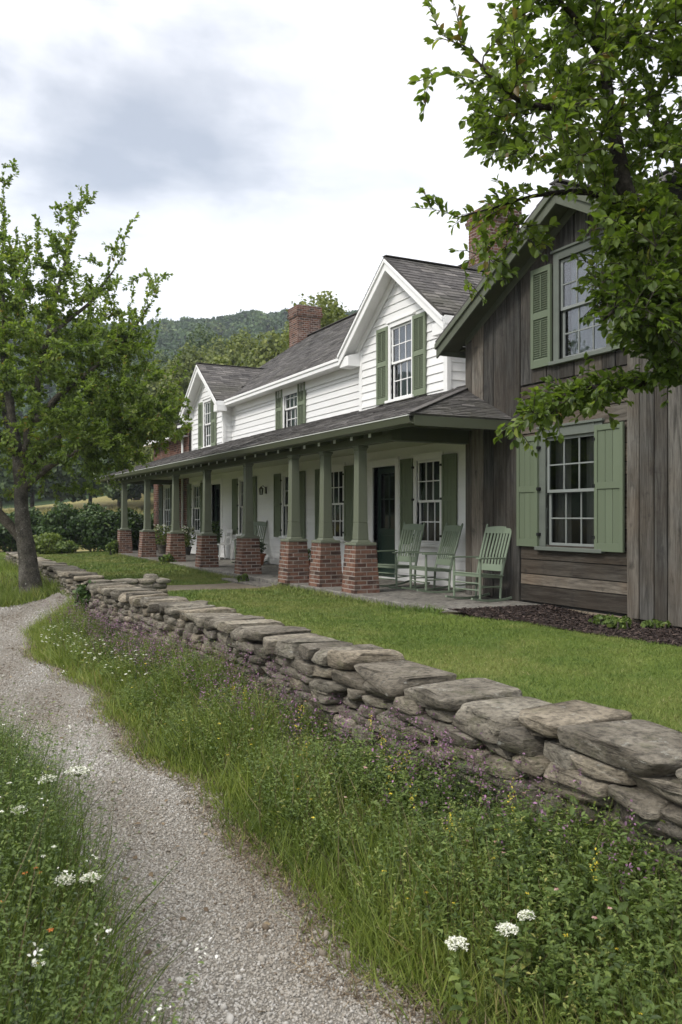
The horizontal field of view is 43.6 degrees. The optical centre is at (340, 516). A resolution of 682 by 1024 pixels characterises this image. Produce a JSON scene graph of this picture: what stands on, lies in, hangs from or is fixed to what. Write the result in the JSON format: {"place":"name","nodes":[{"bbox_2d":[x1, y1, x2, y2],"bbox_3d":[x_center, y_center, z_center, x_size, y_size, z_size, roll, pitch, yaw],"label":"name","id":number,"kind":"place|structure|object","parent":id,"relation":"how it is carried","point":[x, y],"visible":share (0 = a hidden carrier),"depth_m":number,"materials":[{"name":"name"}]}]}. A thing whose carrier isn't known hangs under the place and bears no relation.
{"place":"outdoors","nodes":[
{"label":"outdoors","id":0,"kind":"place"},
{"bbox_2d":[0,558,75,611],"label":"orchard grass","id":1,"kind":"structure","parent":0,"point":[11,596],"depth_m":16.24,"materials":[{"name":"green plant"}]},
{"bbox_2d":[166,582,261,590],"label":"walkway","id":2,"kind":"structure","parent":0,"point":[209,586],"depth_m":16.84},
{"bbox_2d":[236,573,249,581],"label":"leafy tuft","id":3,"kind":"object","parent":2,"relation":"on","point":[242,578],"visible":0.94,"depth_m":17.55,"materials":[{"name":"green plant"}]},
{"bbox_2d":[0,590,460,1023],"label":"gravel path","id":4,"kind":"structure","parent":0,"point":[249,974],"depth_m":3.80,"materials":[{"name":"grey gravel"}]},
{"bbox_2d":[0,643,315,1023],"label":"fallen leaves","id":5,"kind":"object","parent":4,"relation":"on","point":[148,951],"visible":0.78,"depth_m":4.09,"materials":[{"name":"plant"}]},
{"bbox_2d":[308,548,310,565],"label":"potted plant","id":6,"kind":"object","parent":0,"point":[309,551],"visible":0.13,"depth_m":19.85,"materials":[{"name":"green plant"}]},
{"bbox_2d":[0,334,680,1023],"bbox_3d":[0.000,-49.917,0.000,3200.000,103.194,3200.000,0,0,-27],"label":"ground","id":7,"kind":"structure","parent":0,"point":[102,500],"depth_m":4.69,"materials":[{"name":"soil"}]},
{"bbox_2d":[0,450,29,508],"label":"dark tree","id":8,"kind":"object","parent":7,"relation":"on","point":[7,482],"visible":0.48,"depth_m":78.26,"materials":[{"name":"green plant"}]},
{"bbox_2d":[0,511,32,551],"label":"shrub","id":9,"kind":"object","parent":7,"relation":"on","point":[6,537],"visible":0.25,"depth_m":32.79,"materials":[{"name":"green plant"}]},
{"bbox_2d":[6,805,29,896],"bbox_3d":[-1.292,1.411,3.403,0.101,0.518,0.079,0,0,9],"label":"umbel flower","id":10,"kind":"object","parent":7,"relation":"on","point":[18,807],"visible":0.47,"depth_m":3.40,"materials":[{"name":"white plant"}]},
{"bbox_2d":[12,506,42,536],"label":"shrub","id":11,"kind":"object","parent":7,"relation":"on","point":[35,515],"visible":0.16,"depth_m":33.33,"materials":[{"name":"green plant"}]},
{"bbox_2d":[0,710,67,871],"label":"white flowers","id":12,"kind":"object","parent":7,"relation":"on","point":[3,811],"visible":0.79,"depth_m":3.12,"materials":[{"name":"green plant"}]},
{"bbox_2d":[13,433,62,508],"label":"dark tree","id":13,"kind":"object","parent":7,"relation":"on","point":[32,492],"visible":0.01,"depth_m":85.82,"materials":[{"name":"green plant"}]},
{"bbox_2d":[31,960,44,1013],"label":"daisy","id":14,"kind":"object","parent":7,"relation":"on","point":[39,971],"visible":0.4,"depth_m":2.60,"materials":[{"name":"white plant"}]},
{"bbox_2d":[33,532,62,553],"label":"shrub","id":15,"kind":"object","parent":7,"relation":"on","point":[42,540],"visible":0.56,"depth_m":30.78,"materials":[{"name":"green plant"}]},
{"bbox_2d":[38,774,62,863],"bbox_3d":[-1.230,1.379,3.616,0.087,0.582,0.121,0,0,25],"label":"umbel flower","id":16,"kind":"object","parent":7,"relation":"on","point":[42,779],"visible":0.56,"depth_m":3.61,"materials":[{"name":"white plant"}]},
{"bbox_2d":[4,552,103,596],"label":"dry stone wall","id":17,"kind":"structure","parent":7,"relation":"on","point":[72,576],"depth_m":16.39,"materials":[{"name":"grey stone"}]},
{"bbox_2d":[26,450,91,502],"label":"dark tree","id":18,"kind":"object","parent":7,"relation":"on","point":[57,470],"visible":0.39,"depth_m":78.60,"materials":[{"name":"green plant"}]},
{"bbox_2d":[54,872,75,955],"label":"umbel flower","id":19,"kind":"object","parent":7,"relation":"on","point":[65,883],"visible":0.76,"depth_m":3.06,"materials":[{"name":"white plant"}]},
{"bbox_2d":[0,505,153,549],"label":"meadow grass","id":20,"kind":"structure","parent":7,"relation":"on","point":[8,511],"depth_m":75.13,"materials":[{"name":"plant"}]},
{"bbox_2d":[64,766,93,871],"bbox_3d":[-1.112,1.365,3.619,0.112,0.610,0.118,0,0,34],"label":"umbel flower","id":21,"kind":"object","parent":7,"relation":"on","point":[82,773],"visible":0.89,"depth_m":3.62,"materials":[{"name":"white plant"}]},
{"bbox_2d":[67,439,103,503],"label":"dark tree","id":22,"kind":"object","parent":7,"relation":"on","point":[95,486],"visible":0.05,"depth_m":83.52,"materials":[{"name":"green plant"}]},
{"bbox_2d":[79,870,100,961],"bbox_3d":[-0.899,1.462,3.011,0.101,0.417,0.113,0,0,-27],"label":"umbel flower","id":23,"kind":"object","parent":7,"relation":"on","point":[92,880],"visible":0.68,"depth_m":3.00,"materials":[{"name":"white plant"}]},
{"bbox_2d":[40,618,150,674],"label":"white wildflowers","id":24,"kind":"object","parent":7,"relation":"on","point":[86,644],"visible":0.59,"depth_m":9.47,"materials":[{"name":"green plant"}]},
{"bbox_2d":[0,158,193,593],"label":"orchard tree","id":25,"kind":"object","parent":7,"relation":"on","point":[86,441],"visible":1,"depth_m":16.38,"materials":[{"name":"green plant"}]},
{"bbox_2d":[0,704,207,1023],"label":"grass","id":26,"kind":"structure","parent":7,"relation":"on","point":[79,888],"depth_m":2.96,"materials":[{"name":"green plant"}]},
{"bbox_2d":[0,673,213,1023],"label":"weeds","id":27,"kind":"object","parent":7,"relation":"on","point":[13,849],"visible":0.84,"depth_m":2.92,"materials":[{"name":"green plant"}]},
{"bbox_2d":[0,867,53,931],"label":"orange wildflowers","id":28,"kind":"object","parent":27,"relation":"on","point":[49,929],"visible":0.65,"depth_m":2.62,"materials":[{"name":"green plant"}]},
{"bbox_2d":[1,665,217,1020],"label":"pale flower heads","id":29,"kind":"object","parent":7,"relation":"on","point":[107,930],"visible":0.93,"depth_m":2.06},
{"bbox_2d":[82,511,139,551],"bbox_3d":[-8.843,0.625,32.623,2.190,1.718,1.610,0,0,-27],"label":"shrub","id":30,"kind":"object","parent":7,"relation":"on","point":[109,532],"visible":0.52,"depth_m":32.16,"materials":[{"name":"green plant"}]},
{"bbox_2d":[93,442,143,508],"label":"dark tree","id":31,"kind":"object","parent":7,"relation":"on","point":[135,491],"visible":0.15,"depth_m":77.11,"materials":[{"name":"green plant"}]},
{"bbox_2d":[107,359,160,499],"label":"broadleaf tree","id":32,"kind":"object","parent":7,"relation":"on","point":[129,375],"visible":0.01,"depth_m":88.52,"materials":[{"name":"green plant"}]},
{"bbox_2d":[116,507,153,550],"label":"shrub","id":33,"kind":"object","parent":7,"relation":"on","point":[140,517],"visible":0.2,"depth_m":33.07,"materials":[{"name":"green plant"}]},
{"bbox_2d":[120,374,160,511],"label":"broadleaf tree","id":34,"kind":"object","parent":7,"relation":"on","point":[152,390],"visible":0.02,"depth_m":75.40,"materials":[{"name":"green plant"}]},
{"bbox_2d":[151,349,176,369],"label":"broadleaf tree","id":35,"kind":"object","parent":7,"relation":"on","point":[163,362],"visible":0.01,"depth_m":98.31,"materials":[{"name":"green plant"}]},
{"bbox_2d":[139,357,190,462],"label":"broadleaf tree","id":36,"kind":"object","parent":7,"relation":"on","point":[184,383],"visible":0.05,"depth_m":65.06,"materials":[{"name":"green plant"}]},
{"bbox_2d":[143,429,191,549],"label":"brick cottage","id":37,"kind":"structure","parent":7,"relation":"on","point":[162,504],"depth_m":31.58,"materials":[{"name":"paint"}]},
{"bbox_2d":[162,484,169,533],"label":"window","id":38,"kind":"structure","parent":37,"relation":"in","point":[164,486],"depth_m":32.09,"materials":[{"name":"white paint"}]},
{"bbox_2d":[0,308,357,490],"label":"hillside forest","id":39,"kind":"object","parent":7,"relation":"on","point":[172,334],"visible":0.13,"depth_m":301.49,"materials":[{"name":"green plant"}]},
{"bbox_2d":[169,340,217,387],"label":"broadleaf tree","id":40,"kind":"object","parent":7,"relation":"on","point":[189,359],"visible":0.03,"depth_m":75.47,"materials":[{"name":"green plant"}]},
{"bbox_2d":[186,323,224,361],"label":"broadleaf tree","id":41,"kind":"object","parent":7,"relation":"on","point":[200,343],"visible":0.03,"depth_m":98.76,"materials":[{"name":"green plant"}]},
{"bbox_2d":[190,351,236,432],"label":"broadleaf tree","id":42,"kind":"object","parent":7,"relation":"on","point":[217,359],"depth_m":63.34,"materials":[{"name":"green plant"}]},
{"bbox_2d":[205,327,255,359],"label":"broadleaf tree","id":43,"kind":"object","parent":7,"relation":"on","point":[215,346],"visible":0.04,"depth_m":91.29,"materials":[{"name":"green plant"}]},
{"bbox_2d":[219,329,267,366],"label":"broadleaf tree","id":44,"kind":"object","parent":7,"relation":"on","point":[234,356],"visible":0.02,"depth_m":70.30,"materials":[{"name":"green plant"}]},
{"bbox_2d":[235,327,288,367],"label":"broadleaf tree","id":45,"kind":"object","parent":7,"relation":"on","point":[266,352],"visible":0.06,"depth_m":59.93,"materials":[{"name":"green plant"}]},
{"bbox_2d":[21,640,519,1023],"bbox_3d":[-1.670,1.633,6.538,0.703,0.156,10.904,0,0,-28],"label":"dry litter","id":46,"kind":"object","parent":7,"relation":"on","point":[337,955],"visible":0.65,"depth_m":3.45,"materials":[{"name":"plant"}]},
{"bbox_2d":[282,321,288,343],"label":"broadleaf tree","id":47,"kind":"object","parent":7,"relation":"on","point":[287,325],"depth_m":79.22,"materials":[{"name":"green plant"}]},
{"bbox_2d":[275,290,349,352],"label":"open crowned tree","id":48,"kind":"object","parent":7,"relation":"on","point":[330,315],"visible":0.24,"depth_m":45.36,"materials":[{"name":"green plant"}]},
{"bbox_2d":[16,600,681,1023],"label":"verge grass","id":49,"kind":"structure","parent":7,"relation":"on","point":[376,932],"depth_m":3.87,"materials":[{"name":"green plant"}]},
{"bbox_2d":[43,595,663,901],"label":"purple wildflowers","id":50,"kind":"object","parent":7,"relation":"on","point":[451,758],"visible":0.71,"depth_m":5.05,"materials":[{"name":"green plant"}]},
{"bbox_2d":[37,599,681,1023],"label":"verge weeds","id":51,"kind":"object","parent":7,"relation":"on","point":[573,901],"visible":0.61,"depth_m":3.41,"materials":[{"name":"green plant"}]},
{"bbox_2d":[83,651,641,1013],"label":"yellow wildflowers","id":52,"kind":"object","parent":7,"relation":"on","point":[384,870],"visible":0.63,"depth_m":3.44,"materials":[{"name":"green plant"}]},
{"bbox_2d":[47,615,681,1023],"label":"dry stalks","id":53,"kind":"object","parent":7,"relation":"on","point":[389,805],"visible":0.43,"depth_m":3.88,"materials":[{"name":"plant"}]},
{"bbox_2d":[48,598,681,952],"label":"dusky weeds","id":54,"kind":"object","parent":7,"relation":"on","point":[458,780],"visible":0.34,"depth_m":4.82,"materials":[{"name":"purple plant"}]},
{"bbox_2d":[82,574,681,882],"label":"dry stone wall","id":55,"kind":"structure","parent":7,"relation":"on","point":[623,757],"depth_m":4.72,"materials":[{"name":"grey stone"}]},
{"bbox_2d":[72,580,95,613],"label":"creeper","id":56,"kind":"object","parent":55,"relation":"attached to","point":[82,592],"visible":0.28,"depth_m":12.19,"materials":[{"name":"green plant"}]},
{"bbox_2d":[95,163,681,611],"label":"farmhouse","id":57,"kind":"object","parent":7,"relation":"on","point":[339,449],"visible":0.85,"depth_m":17.35,"materials":[{"name":"white paint"}]},
{"bbox_2d":[153,524,170,553],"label":"potted plant","id":58,"kind":"object","parent":57,"relation":"on","point":[161,548],"visible":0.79,"depth_m":28.64,"materials":[{"name":"green plant"}]},
{"bbox_2d":[180,525,195,554],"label":"potted plant","id":59,"kind":"object","parent":57,"relation":"on","point":[187,530],"visible":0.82,"depth_m":27.96,"materials":[{"name":"green plant"}]},
{"bbox_2d":[190,481,201,533],"bbox_3d":[-4.807,-0.315,28.490,0.190,1.740,1.120,0,0,-27],"label":"window","id":60,"kind":"structure","parent":57,"relation":"in","point":[197,483],"depth_m":28.84,"materials":[{"name":"white paint"}]},
{"bbox_2d":[202,397,210,447],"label":"window","id":61,"kind":"structure","parent":57,"relation":"in","point":[206,401],"depth_m":27.72,"materials":[{"name":"white paint"}]},
{"bbox_2d":[212,520,222,552],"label":"potted plant","id":62,"kind":"object","parent":57,"relation":"on","point":[215,523],"visible":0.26,"depth_m":25.26,"materials":[{"name":"green plant"}]},
{"bbox_2d":[217,529,232,559],"bbox_3d":[-3.447,0.807,24.869,0.476,0.883,0.420,0,0,-37],"label":"side chair","id":63,"kind":"object","parent":57,"relation":"on","point":[229,531],"visible":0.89,"depth_m":24.85,"materials":[{"name":"white paint"}]},
{"bbox_2d":[236,475,242,535],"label":"window","id":64,"kind":"structure","parent":57,"relation":"in","point":[240,478],"depth_m":24.75,"materials":[{"name":"white paint"}]},
{"bbox_2d":[231,521,267,562],"bbox_3d":[-2.398,0.672,22.627,0.670,1.146,0.929,0,0,33],"label":"rocking chair","id":65,"kind":"object","parent":57,"relation":"on","point":[260,524],"visible":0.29,"depth_m":22.78,"materials":[{"name":"green paint"}]},
{"bbox_2d":[259,541,265,564],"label":"potted plant","id":66,"kind":"object","parent":57,"relation":"on","point":[262,554],"visible":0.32,"depth_m":21.88,"materials":[{"name":"green plant"}]},
{"bbox_2d":[279,470,287,538],"bbox_3d":[-1.270,-0.315,21.482,0.190,1.740,1.120,0,0,-27],"label":"window","id":67,"kind":"structure","parent":57,"relation":"in","point":[283,472],"depth_m":21.85,"materials":[{"name":"white paint"}]},
{"bbox_2d":[283,393,296,427],"bbox_3d":[-1.237,-2.840,22.148,0.289,1.290,1.100,0,0,-27],"label":"window","id":68,"kind":"structure","parent":57,"relation":"in","point":[293,397],"depth_m":22.43,"materials":[{"name":"white paint"}]},
{"bbox_2d":[331,463,345,541],"bbox_3d":[-0.121,-0.315,19.205,0.190,1.740,1.120,0,0,-27],"label":"window","id":69,"kind":"structure","parent":57,"relation":"in","point":[334,467],"depth_m":19.09,"materials":[{"name":"white paint"}]},
{"bbox_2d":[384,312,415,403],"bbox_3d":[1.234,-3.065,16.629,0.288,1.620,1.060,0,0,-27],"label":"window","id":70,"kind":"structure","parent":57,"relation":"in","point":[404,323],"depth_m":16.77,"materials":[{"name":"white paint"}]},
{"bbox_2d":[377,522,429,588],"bbox_3d":[1.023,0.671,14.999,0.929,1.146,0.670,-1,1,-37],"label":"rocking chair","id":71,"kind":"object","parent":57,"relation":"on","point":[399,557],"visible":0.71,"depth_m":15.06,"materials":[{"name":"green paint"}]},
{"bbox_2d":[411,450,444,547],"bbox_3d":[1.672,-0.315,15.764,0.290,1.740,1.080,0,0,-27],"label":"window","id":72,"kind":"structure","parent":57,"relation":"in","point":[429,480],"depth_m":15.97,"materials":[{"name":"white paint"}]},
{"bbox_2d":[402,523,465,592],"bbox_3d":[1.561,0.674,14.201,0.929,1.146,0.670,1,0,-23],"label":"rocking chair","id":73,"kind":"object","parent":57,"relation":"on","point":[453,545],"visible":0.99,"depth_m":14.22,"materials":[{"name":"green paint"}]},
{"bbox_2d":[445,524,511,601],"bbox_3d":[2.108,0.674,12.749,0.929,1.146,0.670,2,-1,-36],"label":"rocking chair","id":74,"kind":"object","parent":57,"relation":"on","point":[498,530],"visible":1,"depth_m":12.78,"materials":[{"name":"green paint"}]},
{"bbox_2d":[117,642,681,918],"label":"pink wildflowers","id":75,"kind":"object","parent":7,"relation":"on","point":[594,917],"visible":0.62,"depth_m":3.85,"materials":[{"name":"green plant"}]},
{"bbox_2d":[228,682,598,880],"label":"yellow spikes","id":76,"kind":"object","parent":7,"relation":"on","point":[411,779],"visible":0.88,"depth_m":4.18,"materials":[{"name":"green plant"}]},
{"bbox_2d":[230,691,608,961],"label":"spike stems","id":77,"kind":"object","parent":7,"relation":"on","point":[607,931],"visible":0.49,"depth_m":3.66,"materials":[{"name":"green plant"}]},
{"bbox_2d":[445,935,476,1023],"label":"umbel flower","id":78,"kind":"object","parent":7,"relation":"on","point":[462,988],"visible":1,"depth_m":2.72,"materials":[{"name":"green plant"}]},
{"bbox_2d":[492,921,519,1017],"bbox_3d":[0.535,1.490,2.785,0.103,0.321,0.095,0,0,37],"label":"umbel flower","id":79,"kind":"object","parent":7,"relation":"on","point":[509,974],"visible":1,"depth_m":2.79,"materials":[{"name":"green plant"}]},
{"bbox_2d":[510,909,537,984],"bbox_3d":[0.627,1.483,2.900,0.100,0.275,0.093,0,0,-27],"label":"umbel flower","id":80,"kind":"object","parent":7,"relation":"on","point":[524,917],"visible":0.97,"depth_m":2.90,"materials":[{"name":"green plant"}]},
{"bbox_2d":[407,0,681,457],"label":"apple tree","id":81,"kind":"object","parent":7,"relation":"on","point":[648,220],"visible":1,"depth_m":4.05,"materials":[{"name":"green plant"}]},
{"bbox_2d":[434,178,681,627],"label":"wooden house wing","id":82,"kind":"structure","parent":7,"relation":"on","point":[626,559],"depth_m":11.78,"materials":[{"name":"brown wood"}]},
{"bbox_2d":[534,418,605,552],"bbox_3d":[3.177,-0.400,11.640,0.282,1.750,1.320,0,0,-27],"label":"window","id":83,"kind":"structure","parent":82,"relation":"in","point":[585,428],"depth_m":11.90,"materials":[{"name":"grey paint"}]},
{"bbox_2d":[548,230,615,365],"bbox_3d":[3.288,-2.900,11.427,0.289,1.590,1.200,0,0,-27],"label":"window","id":84,"kind":"structure","parent":82,"relation":"in","point":[584,338],"depth_m":11.69,"materials":[{"name":"grey paint"}]},
{"bbox_2d":[0,551,681,731],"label":"lawn","id":85,"kind":"structure","parent":0,"point":[575,672],"depth_m":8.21,"materials":[{"name":"plant"}]},
{"bbox_2d":[34,511,80,544],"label":"shrub","id":86,"kind":"object","parent":85,"relation":"on","point":[43,529],"visible":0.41,"depth_m":32.45,"materials":[{"name":"green plant"}]},
{"bbox_2d":[40,501,81,544],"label":"shrub","id":87,"kind":"object","parent":85,"relation":"on","point":[63,516],"visible":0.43,"depth_m":32.53,"materials":[{"name":"green plant"}]},
{"bbox_2d":[53,540,80,553],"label":"shrub","id":88,"kind":"object","parent":85,"relation":"on","point":[67,546],"visible":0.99,"depth_m":30.89,"materials":[{"name":"green plant"}]},
{"bbox_2d":[65,502,117,551],"bbox_3d":[-9.324,0.412,32.630,1.958,1.972,1.709,0,0,7],"label":"shrub","id":89,"kind":"object","parent":85,"relation":"on","point":[80,523],"visible":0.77,"depth_m":32.12,"materials":[{"name":"green plant"}]},
{"bbox_2d":[105,540,118,554],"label":"plant","id":90,"kind":"object","parent":85,"relation":"on","point":[111,547],"visible":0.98,"depth_m":29.29,"materials":[{"name":"green plant"}]},
{"bbox_2d":[158,554,176,563],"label":"leafy tuft","id":91,"kind":"object","parent":85,"relation":"on","point":[165,558],"visible":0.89,"depth_m":23.51,"materials":[{"name":"green plant"}]},
{"bbox_2d":[448,604,681,645],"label":"mulch bed","id":92,"kind":"object","parent":85,"relation":"on","point":[571,624],"visible":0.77,"depth_m":10.75,"materials":[{"name":"brown wood"}]},
{"bbox_2d":[588,614,613,624],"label":"leafy tuft","id":93,"kind":"object","parent":92,"relation":"on","point":[597,619],"visible":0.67,"depth_m":10.34,"materials":[{"name":"green plant"}]},
{"bbox_2d":[607,616,631,629],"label":"leafy tuft","id":94,"kind":"object","parent":92,"relation":"on","point":[624,622],"visible":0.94,"depth_m":9.86,"materials":[{"name":"green plant"}]},
{"bbox_2d":[640,618,670,628],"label":"leafy tuft","id":95,"kind":"object","parent":92,"relation":"on","point":[655,623],"visible":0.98,"depth_m":9.95,"materials":[{"name":"green plant"}]},
{"bbox_2d":[0,0,681,324],"label":"sky","id":96,"kind":"structure","parent":0,"point":[267,154],"materials":[{"name":"white"}]}
]}

